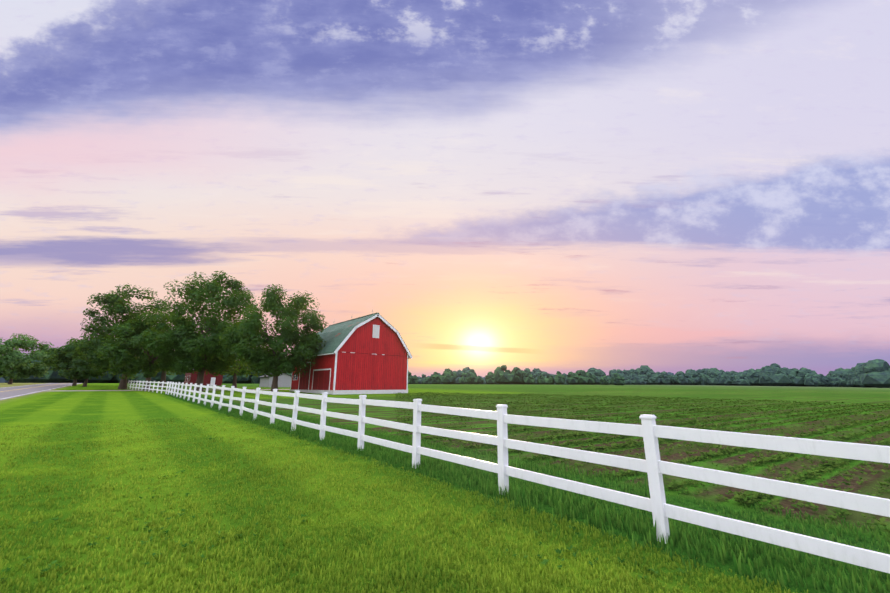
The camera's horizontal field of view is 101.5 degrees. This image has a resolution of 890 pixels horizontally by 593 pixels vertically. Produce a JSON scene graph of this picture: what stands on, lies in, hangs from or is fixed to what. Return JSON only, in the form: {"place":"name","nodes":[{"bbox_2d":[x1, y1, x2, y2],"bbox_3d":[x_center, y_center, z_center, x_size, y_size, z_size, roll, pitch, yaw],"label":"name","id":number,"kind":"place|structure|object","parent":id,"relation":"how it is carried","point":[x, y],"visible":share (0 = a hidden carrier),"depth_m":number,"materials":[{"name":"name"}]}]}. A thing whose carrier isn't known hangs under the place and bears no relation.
{"place":"outdoors","nodes":[
{"label":"outdoors","id":0,"kind":"place"},
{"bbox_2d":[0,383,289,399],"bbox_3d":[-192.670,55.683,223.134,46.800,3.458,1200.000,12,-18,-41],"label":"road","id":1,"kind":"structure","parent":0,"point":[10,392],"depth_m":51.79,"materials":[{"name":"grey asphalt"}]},
{"bbox_2d":[184,368,222,385],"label":"shed","id":2,"kind":"structure","parent":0,"point":[211,380],"depth_m":93.58,"materials":[{"name":"red wood"}]},
{"bbox_2d":[0,415,807,592],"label":"lawn","id":3,"kind":"structure","parent":0,"point":[494,580],"depth_m":4.13,"materials":[{"name":"green plant"}]},
{"bbox_2d":[0,383,889,592],"bbox_3d":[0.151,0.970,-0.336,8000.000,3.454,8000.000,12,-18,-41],"label":"ground","id":4,"kind":"structure","parent":0,"point":[48,408],"depth_m":7.47,"materials":[{"name":"green plant"}]},
{"bbox_2d":[0,377,13,382],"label":"wood","id":5,"kind":"object","parent":4,"relation":"on","point":[2,380],"visible":0.02,"depth_m":341.74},
{"bbox_2d":[0,332,54,383],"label":"tree","id":6,"kind":"object","parent":4,"relation":"on","point":[14,359],"visible":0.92,"depth_m":84.70,"materials":[{"name":"green plant"}]},
{"bbox_2d":[44,337,81,385],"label":"tree","id":7,"kind":"object","parent":4,"relation":"on","point":[49,361],"visible":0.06,"depth_m":75.62,"materials":[{"name":"green plant"}]},
{"bbox_2d":[51,339,107,386],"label":"tree","id":8,"kind":"object","parent":4,"relation":"on","point":[78,369],"visible":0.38,"depth_m":68.78,"materials":[{"name":"green plant"}]},
{"bbox_2d":[74,283,176,388],"bbox_3d":[-52.553,6.775,60.977,12.964,17.280,14.088,12,-18,-41],"label":"tree","id":9,"kind":"object","parent":4,"relation":"on","point":[117,304],"visible":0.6,"depth_m":57.79,"materials":[{"name":"green plant"}]},
{"bbox_2d":[93,309,199,389],"bbox_3d":[-45.074,8.116,55.953,12.972,12.577,11.645,12,-18,-41],"label":"tree","id":10,"kind":"object","parent":4,"relation":"on","point":[129,365],"visible":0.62,"depth_m":54.27,"materials":[{"name":"green plant"}]},
{"bbox_2d":[5,349,291,383],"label":"wood","id":11,"kind":"object","parent":4,"relation":"on","point":[52,376],"visible":0.08,"depth_m":166.57,"materials":[{"name":"green plant"}]},
{"bbox_2d":[142,311,204,385],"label":"tree","id":12,"kind":"object","parent":4,"relation":"on","point":[163,376],"visible":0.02,"depth_m":71.63,"materials":[{"name":"green plant"}]},
{"bbox_2d":[140,271,265,390],"bbox_3d":[-35.948,5.298,55.669,15.594,18.128,14.254,2,-14,-6],"label":"tree","id":13,"kind":"object","parent":4,"relation":"on","point":[194,352],"visible":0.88,"depth_m":52.15,"materials":[{"name":"green plant"}]},
{"bbox_2d":[207,317,268,387],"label":"tree","id":14,"kind":"object","parent":4,"relation":"on","point":[234,383],"depth_m":66.09,"materials":[{"name":"green plant"}]},
{"bbox_2d":[218,284,328,391],"bbox_3d":[-22.786,5.628,49.127,12.731,14.824,12.724,12,-18,-41],"label":"tree","id":15,"kind":"object","parent":4,"relation":"on","point":[273,361],"visible":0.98,"depth_m":47.42,"materials":[{"name":"green plant"}]},
{"bbox_2d":[258,371,291,386],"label":"white shed","id":16,"kind":"structure","parent":4,"relation":"on","point":[284,379],"depth_m":84.83,"materials":[{"name":"white wood"}]},
{"bbox_2d":[290,310,411,394],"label":"barn","id":17,"kind":"structure","parent":4,"relation":"on","point":[369,354],"depth_m":50.50,"materials":[{"name":"red wood"}]},
{"bbox_2d":[127,380,889,573],"bbox_3d":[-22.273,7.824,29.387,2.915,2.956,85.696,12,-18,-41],"label":"fence","id":18,"kind":"object","parent":4,"relation":"on","point":[652,465],"visible":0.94,"depth_m":4.53,"materials":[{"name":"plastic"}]},
{"bbox_2d":[408,365,624,384],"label":"tree line","id":19,"kind":"object","parent":4,"relation":"on","point":[515,375],"visible":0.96,"depth_m":300.36,"materials":[{"name":"green plant"}]},
{"bbox_2d":[410,367,646,384],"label":"wood","id":20,"kind":"object","parent":4,"relation":"on","point":[632,379],"visible":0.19,"depth_m":405.70,"materials":[{"name":"green plant"}]},
{"bbox_2d":[418,372,673,379],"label":"wood","id":21,"kind":"object","parent":4,"relation":"on","point":[670,373],"visible":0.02,"depth_m":772.39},
{"bbox_2d":[391,392,889,532],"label":"crop seedlings","id":22,"kind":"object","parent":4,"relation":"on","point":[747,497],"visible":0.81,"depth_m":14.39,"materials":[{"name":"green plant"}]},
{"bbox_2d":[622,363,874,387],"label":"trees","id":23,"kind":"object","parent":4,"relation":"on","point":[773,374],"visible":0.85,"depth_m":436.80,"materials":[{"name":"green plant"}]},
{"bbox_2d":[848,359,889,387],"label":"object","id":24,"kind":"object","parent":4,"relation":"on","point":[875,373],"visible":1,"depth_m":319.27,"materials":[{"name":"green plant"}]},
{"bbox_2d":[0,0,889,376],"label":"sky","id":25,"kind":"structure","parent":0,"point":[550,186],"materials":[{"name":"purple"}]},
{"bbox_2d":[170,394,889,592],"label":"fence line grass","id":26,"kind":"structure","parent":0,"point":[576,504],"depth_m":5.03,"materials":[{"name":"green plant"}]}
]}

